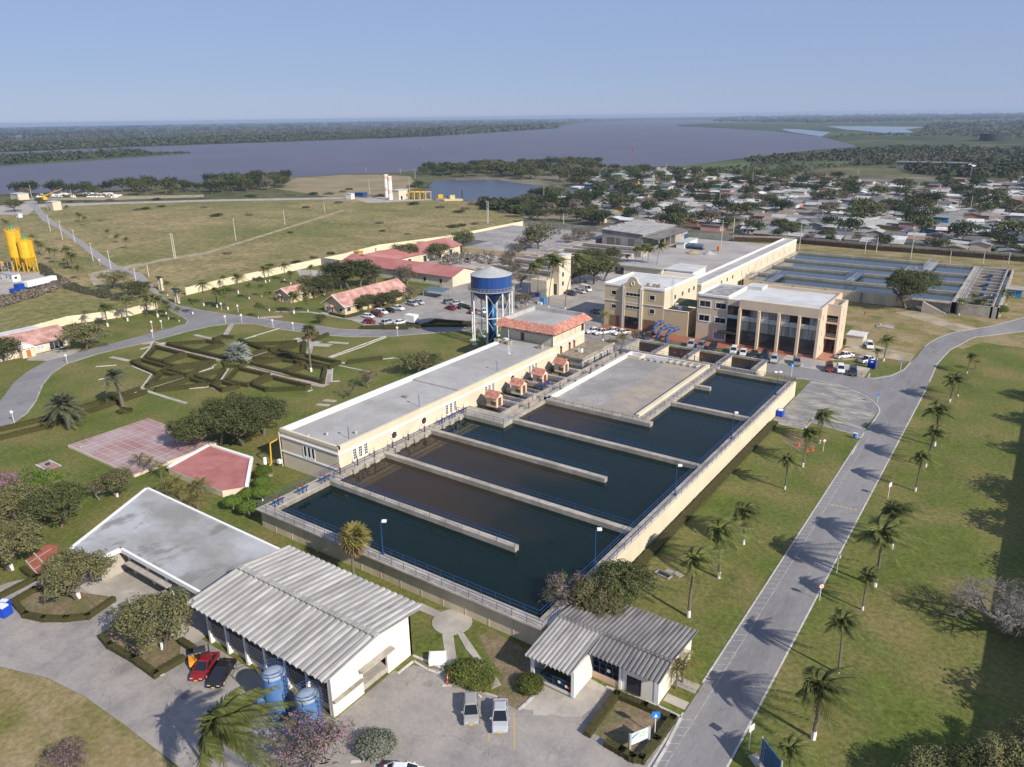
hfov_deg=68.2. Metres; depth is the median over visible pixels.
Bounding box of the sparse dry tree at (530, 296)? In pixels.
[524,291,534,304]
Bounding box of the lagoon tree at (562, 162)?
[555,158,570,165]
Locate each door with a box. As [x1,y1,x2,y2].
[25,349,31,357]
[554,283,556,294]
[606,236,614,244]
[615,237,620,244]
[615,266,623,274]
[626,675,641,696]
[627,238,634,246]
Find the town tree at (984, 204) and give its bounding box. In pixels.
[972,201,998,211]
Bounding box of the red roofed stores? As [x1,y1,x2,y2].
[339,237,475,286]
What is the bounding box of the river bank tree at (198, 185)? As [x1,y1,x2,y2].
[191,182,203,191]
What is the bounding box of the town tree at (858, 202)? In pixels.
[845,197,872,207]
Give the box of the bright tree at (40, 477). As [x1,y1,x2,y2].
[6,465,72,500]
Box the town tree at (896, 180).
[890,178,902,183]
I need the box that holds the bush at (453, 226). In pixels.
[446,224,458,227]
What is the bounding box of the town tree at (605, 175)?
[600,173,611,178]
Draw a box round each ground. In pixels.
[0,113,1023,165]
[425,253,525,283]
[456,173,1004,251]
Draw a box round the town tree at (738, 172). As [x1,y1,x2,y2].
[730,169,742,174]
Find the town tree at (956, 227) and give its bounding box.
[945,220,985,236]
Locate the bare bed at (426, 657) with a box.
[414,655,447,669]
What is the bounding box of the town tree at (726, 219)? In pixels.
[718,216,737,229]
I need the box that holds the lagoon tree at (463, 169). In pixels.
[455,165,471,176]
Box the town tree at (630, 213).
[622,208,638,216]
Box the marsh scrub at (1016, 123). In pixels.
[836,119,1023,137]
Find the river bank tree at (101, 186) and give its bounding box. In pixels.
[96,183,109,191]
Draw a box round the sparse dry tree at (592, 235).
[582,230,595,239]
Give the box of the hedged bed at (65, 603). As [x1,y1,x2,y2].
[20,588,108,614]
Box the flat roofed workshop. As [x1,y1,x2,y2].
[70,487,279,597]
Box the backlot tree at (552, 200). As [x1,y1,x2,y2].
[545,196,555,202]
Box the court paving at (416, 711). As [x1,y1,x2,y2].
[0,299,678,766]
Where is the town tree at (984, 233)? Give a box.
[977,229,1000,238]
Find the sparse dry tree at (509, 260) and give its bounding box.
[499,256,513,264]
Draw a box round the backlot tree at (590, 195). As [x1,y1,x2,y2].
[578,192,594,199]
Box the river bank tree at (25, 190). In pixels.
[17,188,31,192]
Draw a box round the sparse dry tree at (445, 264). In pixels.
[438,261,452,265]
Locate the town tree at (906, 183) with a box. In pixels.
[896,179,918,187]
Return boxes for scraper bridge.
[765,270,785,281]
[845,269,864,280]
[923,259,938,270]
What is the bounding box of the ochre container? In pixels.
[353,250,362,254]
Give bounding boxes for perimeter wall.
[27,302,157,327]
[185,245,378,294]
[378,221,522,250]
[523,221,732,240]
[733,235,1023,255]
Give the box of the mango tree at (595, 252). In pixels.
[576,247,608,256]
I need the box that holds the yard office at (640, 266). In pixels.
[610,259,706,275]
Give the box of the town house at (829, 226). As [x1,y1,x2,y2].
[821,224,836,229]
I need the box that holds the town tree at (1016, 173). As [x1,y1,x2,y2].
[1009,171,1023,175]
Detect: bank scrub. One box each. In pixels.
[745,144,1023,167]
[904,155,1023,177]
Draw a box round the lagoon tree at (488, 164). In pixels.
[479,161,493,172]
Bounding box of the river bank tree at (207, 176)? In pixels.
[200,173,217,180]
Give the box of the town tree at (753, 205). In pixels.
[749,201,759,209]
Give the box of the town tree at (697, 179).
[688,176,705,185]
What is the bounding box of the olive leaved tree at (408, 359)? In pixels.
[391,351,432,372]
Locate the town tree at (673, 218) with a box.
[664,212,696,227]
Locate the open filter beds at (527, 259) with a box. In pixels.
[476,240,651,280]
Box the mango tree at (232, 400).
[198,390,258,432]
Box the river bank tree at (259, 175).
[247,171,262,184]
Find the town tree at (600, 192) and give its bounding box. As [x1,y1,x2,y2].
[589,189,605,196]
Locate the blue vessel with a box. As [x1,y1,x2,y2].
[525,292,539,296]
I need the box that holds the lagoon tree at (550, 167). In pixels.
[543,164,559,175]
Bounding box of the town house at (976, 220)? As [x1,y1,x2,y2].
[966,218,984,221]
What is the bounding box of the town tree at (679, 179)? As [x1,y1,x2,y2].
[675,176,693,182]
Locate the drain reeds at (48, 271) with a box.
[38,263,139,300]
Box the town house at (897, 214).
[895,212,903,217]
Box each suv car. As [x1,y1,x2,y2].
[370,310,383,316]
[375,308,387,313]
[381,318,394,324]
[407,299,418,305]
[443,298,453,303]
[565,289,576,295]
[686,339,695,347]
[696,340,705,348]
[707,342,716,350]
[729,344,737,354]
[760,349,768,358]
[769,353,777,362]
[792,355,801,365]
[825,361,834,371]
[836,362,845,373]
[848,365,857,375]
[865,339,873,348]
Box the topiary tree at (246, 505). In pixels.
[236,498,259,515]
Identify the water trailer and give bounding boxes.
[686,242,693,248]
[693,243,704,249]
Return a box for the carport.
[422,286,450,296]
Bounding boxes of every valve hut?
[483,389,504,407]
[509,377,527,394]
[530,367,549,382]
[552,357,569,372]
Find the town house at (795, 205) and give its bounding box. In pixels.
[782,203,800,208]
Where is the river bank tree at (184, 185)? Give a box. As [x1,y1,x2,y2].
[181,183,190,191]
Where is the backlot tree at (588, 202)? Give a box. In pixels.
[581,200,592,205]
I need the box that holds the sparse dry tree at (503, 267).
[494,265,506,269]
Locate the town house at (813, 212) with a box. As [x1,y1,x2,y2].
[809,210,822,215]
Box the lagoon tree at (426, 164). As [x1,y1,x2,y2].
[419,161,436,172]
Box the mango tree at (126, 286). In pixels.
[119,280,142,295]
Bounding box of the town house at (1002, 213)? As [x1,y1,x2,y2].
[988,211,1009,214]
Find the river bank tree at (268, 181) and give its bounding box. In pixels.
[260,178,272,189]
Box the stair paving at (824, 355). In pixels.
[817,347,847,360]
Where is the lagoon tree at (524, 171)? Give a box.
[513,168,527,178]
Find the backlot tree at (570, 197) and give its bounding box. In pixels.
[563,193,582,200]
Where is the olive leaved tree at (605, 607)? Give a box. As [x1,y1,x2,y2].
[569,576,627,619]
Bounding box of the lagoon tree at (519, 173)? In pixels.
[514,171,522,178]
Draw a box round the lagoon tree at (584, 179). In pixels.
[573,176,592,185]
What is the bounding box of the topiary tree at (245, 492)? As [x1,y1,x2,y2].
[239,486,253,498]
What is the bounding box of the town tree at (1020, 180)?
[1015,176,1023,182]
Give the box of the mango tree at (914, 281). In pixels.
[883,265,945,308]
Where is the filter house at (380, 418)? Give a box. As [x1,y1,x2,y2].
[278,338,556,477]
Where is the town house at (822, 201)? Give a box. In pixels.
[817,200,833,202]
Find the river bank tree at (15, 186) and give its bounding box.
[6,181,25,191]
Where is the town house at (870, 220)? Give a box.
[862,219,876,221]
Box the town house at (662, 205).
[656,203,668,208]
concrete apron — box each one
[77,568,208,642]
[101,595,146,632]
[522,679,604,716]
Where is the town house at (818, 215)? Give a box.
[814,214,829,216]
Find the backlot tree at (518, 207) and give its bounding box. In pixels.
[511,202,532,216]
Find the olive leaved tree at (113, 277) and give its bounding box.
[95,269,132,288]
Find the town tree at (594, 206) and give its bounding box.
[584,203,599,211]
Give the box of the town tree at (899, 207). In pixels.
[893,203,914,211]
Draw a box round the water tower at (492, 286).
[468,266,514,345]
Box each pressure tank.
[258,658,292,722]
[290,680,325,738]
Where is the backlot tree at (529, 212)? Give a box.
[523,208,537,221]
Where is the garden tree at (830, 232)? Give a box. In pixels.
[818,228,837,235]
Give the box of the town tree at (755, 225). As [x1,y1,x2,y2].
[742,219,767,230]
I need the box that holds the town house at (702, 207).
[694,206,712,208]
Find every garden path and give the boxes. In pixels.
[109,356,129,361]
[147,390,187,403]
[157,342,221,360]
[194,334,211,338]
[223,324,233,334]
[247,366,328,386]
[260,315,282,318]
[275,311,362,321]
[294,338,319,342]
[306,342,312,353]
[326,369,332,382]
[420,603,439,615]
[442,634,456,664]
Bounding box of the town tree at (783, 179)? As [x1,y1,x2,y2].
[775,176,790,185]
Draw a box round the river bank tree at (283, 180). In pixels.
[272,177,288,187]
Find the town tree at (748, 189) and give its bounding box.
[736,184,761,194]
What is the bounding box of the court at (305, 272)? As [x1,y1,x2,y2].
[297,270,324,277]
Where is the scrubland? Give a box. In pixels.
[0,152,1020,326]
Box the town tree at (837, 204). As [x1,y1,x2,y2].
[823,201,840,209]
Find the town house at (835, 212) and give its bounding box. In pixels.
[823,210,840,213]
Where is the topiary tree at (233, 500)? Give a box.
[222,493,242,509]
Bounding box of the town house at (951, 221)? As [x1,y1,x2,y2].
[948,220,968,222]
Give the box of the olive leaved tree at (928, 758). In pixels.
[891,741,954,766]
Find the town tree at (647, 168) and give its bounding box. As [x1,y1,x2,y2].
[641,166,656,172]
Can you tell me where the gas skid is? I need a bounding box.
[257,439,281,476]
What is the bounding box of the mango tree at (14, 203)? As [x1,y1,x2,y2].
[2,199,25,211]
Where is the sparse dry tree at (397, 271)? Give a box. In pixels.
[392,267,408,281]
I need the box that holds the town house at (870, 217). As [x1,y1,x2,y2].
[862,216,880,218]
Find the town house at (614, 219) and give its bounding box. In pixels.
[607,215,622,223]
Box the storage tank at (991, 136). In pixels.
[979,133,1004,140]
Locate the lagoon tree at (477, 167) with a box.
[466,163,486,175]
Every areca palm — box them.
[127,452,147,467]
[138,456,157,473]
[150,461,172,478]
[154,476,176,495]
[164,474,188,492]
[170,483,191,500]
[184,489,205,509]
[186,477,209,495]
[191,476,210,492]
[610,338,620,350]
[617,332,625,343]
[626,328,640,340]
[667,657,706,693]
[670,648,707,682]
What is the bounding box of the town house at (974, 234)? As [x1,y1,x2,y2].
[967,233,980,235]
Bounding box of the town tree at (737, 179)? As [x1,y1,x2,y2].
[724,175,740,182]
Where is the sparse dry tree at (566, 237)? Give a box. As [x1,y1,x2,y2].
[561,233,576,242]
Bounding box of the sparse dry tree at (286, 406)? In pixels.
[276,399,289,419]
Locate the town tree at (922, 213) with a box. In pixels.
[899,210,936,228]
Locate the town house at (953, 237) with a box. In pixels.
[942,234,963,240]
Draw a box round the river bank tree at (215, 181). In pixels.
[203,177,226,191]
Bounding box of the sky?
[0,0,1023,126]
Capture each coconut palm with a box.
[33,240,43,253]
[37,243,46,255]
[44,247,53,259]
[49,247,62,264]
[61,246,73,266]
[65,252,85,269]
[72,264,85,279]
[80,310,92,324]
[98,303,124,326]
[118,294,139,320]
[122,237,130,246]
[139,293,149,303]
[147,294,171,316]
[161,300,171,313]
[163,281,169,295]
[163,304,174,318]
[174,289,184,302]
[174,306,182,321]
[186,298,203,313]
[192,685,304,766]
[195,280,211,305]
[210,287,228,306]
[219,285,239,309]
[231,273,247,293]
[243,282,253,298]
[253,302,263,317]
[258,265,275,282]
[263,289,278,310]
[279,262,292,280]
[285,270,295,283]
[286,291,305,313]
[302,295,313,311]
[527,262,548,304]
[534,256,552,292]
[545,253,565,279]
[548,256,573,306]
[565,253,595,308]
[633,245,647,263]
[640,243,657,260]
[644,246,655,256]
[656,242,670,264]
[679,544,735,617]
[704,515,762,578]
[730,498,779,544]
[777,452,806,488]
[777,732,823,766]
[795,665,879,740]
[802,426,839,466]
[814,408,847,442]
[823,606,879,674]
[853,514,923,587]
[858,565,893,610]
[871,348,887,359]
[878,335,899,360]
[880,500,937,549]
[908,450,941,491]
[921,399,965,445]
[923,424,957,466]
[943,370,972,402]
[955,298,969,314]
[967,293,979,304]
[967,352,986,372]
[970,300,981,305]
[973,297,989,305]
[996,289,1009,297]
[1004,292,1015,304]
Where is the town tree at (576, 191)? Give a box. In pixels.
[571,188,589,194]
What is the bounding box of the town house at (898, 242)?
[882,239,906,244]
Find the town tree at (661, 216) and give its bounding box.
[650,211,670,223]
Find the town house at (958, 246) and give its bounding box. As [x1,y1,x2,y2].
[943,243,969,249]
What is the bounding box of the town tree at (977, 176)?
[968,174,990,179]
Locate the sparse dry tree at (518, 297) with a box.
[510,292,531,309]
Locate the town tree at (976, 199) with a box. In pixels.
[962,195,984,203]
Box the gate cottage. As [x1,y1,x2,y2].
[0,324,72,361]
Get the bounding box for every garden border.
[131,366,151,392]
[249,365,327,382]
[329,336,384,356]
[330,368,339,381]
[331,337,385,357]
[339,365,368,371]
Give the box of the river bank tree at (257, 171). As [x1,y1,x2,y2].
[249,169,268,175]
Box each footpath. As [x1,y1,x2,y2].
[663,693,688,709]
[674,676,699,692]
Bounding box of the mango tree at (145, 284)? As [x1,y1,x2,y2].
[130,281,151,294]
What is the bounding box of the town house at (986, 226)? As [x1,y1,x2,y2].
[978,224,991,230]
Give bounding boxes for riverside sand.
[268,175,417,196]
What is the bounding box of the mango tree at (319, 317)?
[313,314,326,321]
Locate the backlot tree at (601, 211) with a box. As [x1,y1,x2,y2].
[588,208,611,224]
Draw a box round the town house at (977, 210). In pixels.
[975,207,989,213]
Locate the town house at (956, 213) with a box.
[949,212,964,214]
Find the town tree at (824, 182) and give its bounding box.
[818,179,830,185]
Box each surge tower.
[383,174,387,196]
[387,176,392,199]
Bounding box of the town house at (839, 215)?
[829,213,847,216]
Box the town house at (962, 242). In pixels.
[948,239,969,248]
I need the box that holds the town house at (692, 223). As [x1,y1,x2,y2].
[683,217,698,225]
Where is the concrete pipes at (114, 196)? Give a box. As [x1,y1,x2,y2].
[36,193,121,197]
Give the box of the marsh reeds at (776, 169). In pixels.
[705,162,827,174]
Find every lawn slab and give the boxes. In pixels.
[311,343,332,346]
[316,403,330,406]
[323,399,336,401]
[328,341,348,343]
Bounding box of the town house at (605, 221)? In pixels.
[593,215,615,222]
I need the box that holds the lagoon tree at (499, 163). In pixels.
[491,161,509,166]
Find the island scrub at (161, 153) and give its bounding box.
[130,151,189,156]
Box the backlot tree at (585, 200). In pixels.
[580,196,591,201]
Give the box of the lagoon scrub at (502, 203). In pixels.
[477,196,524,213]
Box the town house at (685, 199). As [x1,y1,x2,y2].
[678,198,694,200]
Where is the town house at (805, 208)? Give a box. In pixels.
[796,206,813,209]
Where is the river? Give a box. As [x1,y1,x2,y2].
[0,120,854,193]
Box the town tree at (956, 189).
[950,185,967,193]
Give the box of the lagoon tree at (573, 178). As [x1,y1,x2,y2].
[566,176,581,185]
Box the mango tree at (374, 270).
[357,263,383,284]
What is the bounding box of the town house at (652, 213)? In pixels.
[643,211,657,215]
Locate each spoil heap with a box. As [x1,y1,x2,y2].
[684,250,701,254]
[702,251,716,255]
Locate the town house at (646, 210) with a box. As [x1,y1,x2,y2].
[640,208,656,212]
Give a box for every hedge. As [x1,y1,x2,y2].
[0,386,140,431]
[0,389,147,439]
[0,565,38,598]
[11,584,46,601]
[11,596,116,622]
[97,632,186,678]
[116,407,132,414]
[130,358,170,374]
[143,345,184,362]
[145,370,182,388]
[154,376,209,391]
[161,353,215,366]
[165,339,222,352]
[167,362,213,377]
[177,636,196,652]
[193,367,225,382]
[196,349,230,359]
[199,334,233,350]
[210,379,240,392]
[221,357,247,367]
[224,366,270,387]
[238,338,267,356]
[249,340,296,350]
[249,357,305,372]
[250,375,310,391]
[252,350,296,360]
[277,340,305,354]
[283,363,327,383]
[293,353,341,368]
[311,332,328,341]
[329,311,366,317]
[347,356,382,363]
[360,326,407,329]
[361,323,470,326]
[417,319,471,328]
[452,298,485,316]
[583,688,677,764]
[617,420,777,582]
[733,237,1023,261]
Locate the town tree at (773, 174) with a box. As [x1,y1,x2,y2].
[767,172,784,176]
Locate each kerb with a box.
[11,324,484,423]
[38,206,164,298]
[166,299,479,329]
[350,751,392,762]
[397,654,444,673]
[442,684,459,686]
[461,684,496,697]
[517,695,534,710]
[605,685,681,766]
[647,712,683,766]
[702,433,863,682]
[726,387,926,766]
[727,347,815,361]
[778,422,860,454]
[796,378,879,428]
[868,362,910,378]
[925,317,1023,345]
[929,331,1023,381]
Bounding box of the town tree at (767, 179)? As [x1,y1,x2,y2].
[754,175,772,185]
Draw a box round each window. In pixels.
[36,344,44,350]
[302,444,307,457]
[306,446,311,458]
[310,447,315,460]
[352,447,357,460]
[358,445,362,457]
[363,442,368,454]
[391,430,397,439]
[421,416,426,424]
[445,404,448,414]
[449,402,452,412]
[453,400,456,410]
[625,292,639,296]
[625,305,638,309]
[649,295,654,300]
[649,309,654,314]
[698,313,709,321]
[699,299,711,307]
[712,331,724,340]
[714,316,725,324]
[715,302,726,309]
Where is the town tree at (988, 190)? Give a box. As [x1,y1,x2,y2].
[972,187,996,195]
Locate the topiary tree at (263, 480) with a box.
[253,475,271,485]
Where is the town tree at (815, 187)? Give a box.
[803,182,825,190]
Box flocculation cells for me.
[621,335,768,375]
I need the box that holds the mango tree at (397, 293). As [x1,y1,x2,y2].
[389,289,404,303]
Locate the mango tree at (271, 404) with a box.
[237,395,289,434]
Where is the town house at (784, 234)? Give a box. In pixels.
[769,231,791,236]
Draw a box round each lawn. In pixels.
[0,265,1023,766]
[0,667,174,766]
[851,313,949,353]
[957,334,1023,348]
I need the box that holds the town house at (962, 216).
[949,215,964,217]
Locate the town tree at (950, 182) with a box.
[943,179,960,185]
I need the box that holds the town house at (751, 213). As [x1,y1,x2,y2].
[743,211,760,218]
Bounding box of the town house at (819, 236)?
[804,233,823,238]
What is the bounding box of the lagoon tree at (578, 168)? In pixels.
[573,165,591,171]
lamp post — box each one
[380,519,386,554]
[593,527,601,563]
[673,464,681,495]
[730,411,738,438]
[774,371,781,394]
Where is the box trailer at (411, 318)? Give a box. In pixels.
[404,313,418,323]
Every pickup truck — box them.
[390,304,404,310]
[585,326,598,333]
[593,328,609,334]
[607,326,618,333]
[613,328,630,335]
[834,351,854,358]
[858,355,877,363]
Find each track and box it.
[29,195,203,199]
[88,262,142,285]
[129,210,343,268]
[831,345,914,361]
[895,310,975,331]
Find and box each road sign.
[652,712,659,734]
[749,723,754,746]
[819,584,824,600]
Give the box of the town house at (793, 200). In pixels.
[790,199,804,202]
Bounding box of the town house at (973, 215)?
[964,212,980,218]
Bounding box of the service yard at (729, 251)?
[513,239,768,289]
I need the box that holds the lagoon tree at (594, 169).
[587,167,599,171]
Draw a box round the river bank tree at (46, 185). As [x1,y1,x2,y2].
[41,181,57,193]
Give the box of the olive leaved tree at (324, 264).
[318,262,333,271]
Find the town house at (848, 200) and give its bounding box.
[846,198,860,203]
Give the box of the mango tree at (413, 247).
[388,243,420,253]
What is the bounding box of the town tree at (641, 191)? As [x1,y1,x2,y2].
[633,187,651,196]
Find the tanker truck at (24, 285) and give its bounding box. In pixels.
[9,275,56,292]
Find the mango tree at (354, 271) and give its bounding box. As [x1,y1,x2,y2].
[329,257,369,289]
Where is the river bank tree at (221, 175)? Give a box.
[215,173,230,186]
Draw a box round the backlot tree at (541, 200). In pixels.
[533,196,545,209]
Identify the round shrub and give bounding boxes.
[444,656,491,688]
[466,666,496,692]
[515,670,544,696]
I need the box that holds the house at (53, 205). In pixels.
[45,200,61,210]
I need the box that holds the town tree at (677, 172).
[673,169,688,175]
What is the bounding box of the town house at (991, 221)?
[984,219,1003,222]
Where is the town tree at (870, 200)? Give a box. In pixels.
[859,197,878,204]
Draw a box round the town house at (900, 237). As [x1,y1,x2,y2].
[892,235,907,239]
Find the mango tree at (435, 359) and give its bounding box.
[417,351,443,367]
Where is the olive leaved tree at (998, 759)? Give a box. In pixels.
[972,730,1023,766]
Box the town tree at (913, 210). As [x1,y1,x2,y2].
[899,205,934,219]
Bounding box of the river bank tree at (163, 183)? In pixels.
[152,178,177,193]
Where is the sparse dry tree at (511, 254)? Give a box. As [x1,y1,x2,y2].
[504,249,517,257]
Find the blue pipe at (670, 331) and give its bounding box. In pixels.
[664,326,679,341]
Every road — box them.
[0,297,485,425]
[25,200,162,297]
[38,197,362,206]
[650,318,1023,766]
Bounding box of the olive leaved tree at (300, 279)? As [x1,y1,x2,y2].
[293,274,313,284]
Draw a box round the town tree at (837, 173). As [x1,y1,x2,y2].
[827,171,845,177]
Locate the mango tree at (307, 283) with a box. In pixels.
[300,278,324,297]
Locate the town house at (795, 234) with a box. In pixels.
[787,232,805,237]
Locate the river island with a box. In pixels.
[0,151,185,165]
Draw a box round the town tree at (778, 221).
[769,217,788,227]
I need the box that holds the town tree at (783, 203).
[768,197,793,210]
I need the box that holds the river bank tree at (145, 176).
[139,175,156,189]
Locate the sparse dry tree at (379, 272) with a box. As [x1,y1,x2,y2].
[372,265,384,282]
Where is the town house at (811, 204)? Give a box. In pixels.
[804,202,821,208]
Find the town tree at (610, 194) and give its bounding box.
[605,192,622,199]
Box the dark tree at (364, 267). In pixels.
[344,258,378,286]
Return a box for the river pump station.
[392,189,407,199]
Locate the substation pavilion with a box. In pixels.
[525,594,698,704]
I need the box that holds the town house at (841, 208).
[837,206,849,211]
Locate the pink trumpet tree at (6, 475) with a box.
[0,469,34,491]
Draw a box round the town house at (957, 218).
[950,217,967,220]
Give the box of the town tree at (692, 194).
[683,192,695,197]
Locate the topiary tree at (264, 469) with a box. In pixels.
[254,464,272,475]
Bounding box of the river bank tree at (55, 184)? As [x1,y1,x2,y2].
[48,178,64,193]
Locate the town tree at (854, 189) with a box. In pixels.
[839,185,861,196]
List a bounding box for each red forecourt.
[598,324,728,347]
[726,345,818,359]
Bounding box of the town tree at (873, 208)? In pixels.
[857,202,890,215]
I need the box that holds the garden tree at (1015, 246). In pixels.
[1004,242,1023,249]
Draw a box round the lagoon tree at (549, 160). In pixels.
[545,156,559,164]
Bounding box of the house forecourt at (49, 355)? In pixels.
[27,349,80,360]
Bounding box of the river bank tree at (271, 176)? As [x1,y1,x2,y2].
[264,173,281,185]
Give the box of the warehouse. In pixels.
[185,545,424,717]
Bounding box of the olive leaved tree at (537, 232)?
[521,221,560,248]
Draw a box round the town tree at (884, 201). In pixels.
[878,197,895,205]
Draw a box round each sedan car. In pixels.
[189,651,219,680]
[206,657,236,688]
[382,761,423,766]
[385,307,396,312]
[393,319,405,323]
[415,299,424,304]
[445,305,455,310]
[451,300,463,305]
[457,303,469,308]
[490,697,509,732]
[575,288,586,293]
[590,308,603,313]
[635,330,643,337]
[643,332,651,338]
[739,348,746,355]
[749,350,757,357]
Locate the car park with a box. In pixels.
[350,283,561,324]
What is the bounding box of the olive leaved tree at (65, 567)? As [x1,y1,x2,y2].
[37,546,117,601]
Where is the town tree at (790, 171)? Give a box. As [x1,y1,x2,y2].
[780,169,798,175]
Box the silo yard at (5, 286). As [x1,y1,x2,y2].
[0,272,45,294]
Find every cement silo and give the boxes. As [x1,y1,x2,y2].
[3,225,26,271]
[16,235,37,272]
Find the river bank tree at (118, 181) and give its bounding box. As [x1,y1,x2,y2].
[108,177,127,191]
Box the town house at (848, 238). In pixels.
[843,235,861,241]
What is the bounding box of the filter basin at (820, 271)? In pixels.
[741,249,1012,312]
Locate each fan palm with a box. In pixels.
[222,341,251,362]
[301,323,316,371]
[335,520,373,573]
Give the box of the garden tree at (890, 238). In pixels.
[875,233,894,243]
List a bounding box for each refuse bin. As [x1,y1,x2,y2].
[0,598,10,603]
[0,602,13,618]
[776,408,784,416]
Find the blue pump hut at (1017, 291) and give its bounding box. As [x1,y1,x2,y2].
[1003,285,1023,297]
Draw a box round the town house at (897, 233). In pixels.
[884,231,906,235]
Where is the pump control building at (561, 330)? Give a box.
[493,306,591,356]
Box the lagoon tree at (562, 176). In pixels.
[558,172,569,181]
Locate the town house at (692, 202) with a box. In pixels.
[686,201,698,204]
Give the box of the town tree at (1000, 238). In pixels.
[991,232,1020,243]
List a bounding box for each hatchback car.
[362,312,374,317]
[363,318,376,323]
[461,692,480,725]
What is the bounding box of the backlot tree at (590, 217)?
[580,211,596,225]
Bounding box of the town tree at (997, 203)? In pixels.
[981,201,1003,208]
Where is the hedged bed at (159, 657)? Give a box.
[103,623,180,668]
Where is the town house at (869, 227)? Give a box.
[858,225,879,229]
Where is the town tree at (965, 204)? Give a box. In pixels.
[958,201,977,207]
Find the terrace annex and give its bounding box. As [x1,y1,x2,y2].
[557,339,614,365]
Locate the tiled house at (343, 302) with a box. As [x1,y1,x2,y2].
[321,278,407,314]
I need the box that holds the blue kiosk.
[537,297,546,304]
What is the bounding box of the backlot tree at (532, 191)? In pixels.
[527,189,539,194]
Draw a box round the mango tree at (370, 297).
[359,292,375,308]
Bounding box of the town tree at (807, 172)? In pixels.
[801,170,813,176]
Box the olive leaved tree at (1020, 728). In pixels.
[1005,714,1023,746]
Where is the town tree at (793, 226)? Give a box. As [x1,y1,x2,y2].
[779,221,805,231]
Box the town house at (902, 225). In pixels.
[898,220,914,231]
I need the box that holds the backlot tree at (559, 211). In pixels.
[551,208,567,220]
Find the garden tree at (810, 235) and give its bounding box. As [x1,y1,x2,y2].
[805,233,814,237]
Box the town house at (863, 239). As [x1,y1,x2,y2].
[859,237,884,243]
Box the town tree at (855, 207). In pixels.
[841,204,869,213]
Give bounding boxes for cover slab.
[664,568,674,574]
[673,571,683,577]
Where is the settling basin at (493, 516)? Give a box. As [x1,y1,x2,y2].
[255,349,795,644]
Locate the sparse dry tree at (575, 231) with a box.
[570,227,587,240]
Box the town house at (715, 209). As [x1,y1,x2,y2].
[706,207,723,210]
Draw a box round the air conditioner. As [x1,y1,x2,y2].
[537,344,543,348]
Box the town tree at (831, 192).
[818,188,843,199]
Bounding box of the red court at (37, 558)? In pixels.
[25,545,57,574]
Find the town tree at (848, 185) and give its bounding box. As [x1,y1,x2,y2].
[842,183,857,190]
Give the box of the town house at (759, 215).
[753,213,773,219]
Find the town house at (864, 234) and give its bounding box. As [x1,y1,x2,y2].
[853,232,873,237]
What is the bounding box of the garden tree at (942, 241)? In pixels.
[921,237,954,246]
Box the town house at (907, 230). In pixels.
[901,228,920,234]
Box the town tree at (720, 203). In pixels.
[710,197,731,209]
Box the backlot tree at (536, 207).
[530,203,542,210]
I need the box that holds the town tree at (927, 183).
[919,181,932,185]
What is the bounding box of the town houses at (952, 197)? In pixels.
[557,166,1023,207]
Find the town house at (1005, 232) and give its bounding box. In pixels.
[990,228,1009,237]
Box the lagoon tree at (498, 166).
[491,163,508,175]
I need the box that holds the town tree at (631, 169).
[627,166,642,172]
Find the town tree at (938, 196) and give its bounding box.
[919,190,945,203]
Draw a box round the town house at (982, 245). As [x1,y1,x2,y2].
[969,239,994,251]
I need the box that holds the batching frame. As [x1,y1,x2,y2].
[0,259,13,271]
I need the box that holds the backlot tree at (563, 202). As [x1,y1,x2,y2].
[560,197,571,210]
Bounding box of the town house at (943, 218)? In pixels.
[933,215,950,222]
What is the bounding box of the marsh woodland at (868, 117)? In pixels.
[712,112,1023,122]
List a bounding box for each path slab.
[432,609,471,634]
[458,632,472,647]
[465,647,484,663]
[491,671,500,688]
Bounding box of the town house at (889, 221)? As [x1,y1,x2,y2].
[875,219,899,223]
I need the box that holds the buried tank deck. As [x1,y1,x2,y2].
[453,225,601,257]
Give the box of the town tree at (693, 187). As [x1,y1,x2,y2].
[684,183,703,191]
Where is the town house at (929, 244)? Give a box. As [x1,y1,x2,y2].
[923,241,946,247]
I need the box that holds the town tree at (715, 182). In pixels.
[709,180,721,185]
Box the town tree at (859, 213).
[843,209,865,217]
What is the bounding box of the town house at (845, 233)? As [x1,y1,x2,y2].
[836,231,856,235]
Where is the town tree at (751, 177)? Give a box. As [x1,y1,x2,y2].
[746,175,757,179]
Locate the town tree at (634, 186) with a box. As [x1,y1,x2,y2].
[623,182,646,194]
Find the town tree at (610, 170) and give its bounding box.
[601,168,613,173]
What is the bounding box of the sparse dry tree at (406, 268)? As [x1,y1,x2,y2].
[394,264,413,282]
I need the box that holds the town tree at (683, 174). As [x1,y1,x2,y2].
[679,172,690,178]
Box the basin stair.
[910,296,950,314]
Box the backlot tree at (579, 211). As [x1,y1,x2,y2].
[566,207,589,221]
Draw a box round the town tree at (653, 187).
[648,185,660,189]
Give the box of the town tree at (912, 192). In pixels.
[907,188,924,195]
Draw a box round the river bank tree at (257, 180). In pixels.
[248,176,263,189]
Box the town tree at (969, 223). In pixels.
[958,220,976,226]
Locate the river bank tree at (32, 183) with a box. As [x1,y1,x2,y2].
[18,179,40,195]
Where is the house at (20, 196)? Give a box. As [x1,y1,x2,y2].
[9,192,28,199]
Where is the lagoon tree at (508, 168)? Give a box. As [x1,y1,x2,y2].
[497,164,512,176]
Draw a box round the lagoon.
[422,180,544,200]
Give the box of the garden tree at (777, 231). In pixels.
[772,228,787,234]
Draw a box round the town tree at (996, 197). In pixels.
[980,192,1014,203]
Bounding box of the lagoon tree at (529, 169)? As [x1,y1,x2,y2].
[523,167,539,177]
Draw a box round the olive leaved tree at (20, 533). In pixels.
[0,513,48,571]

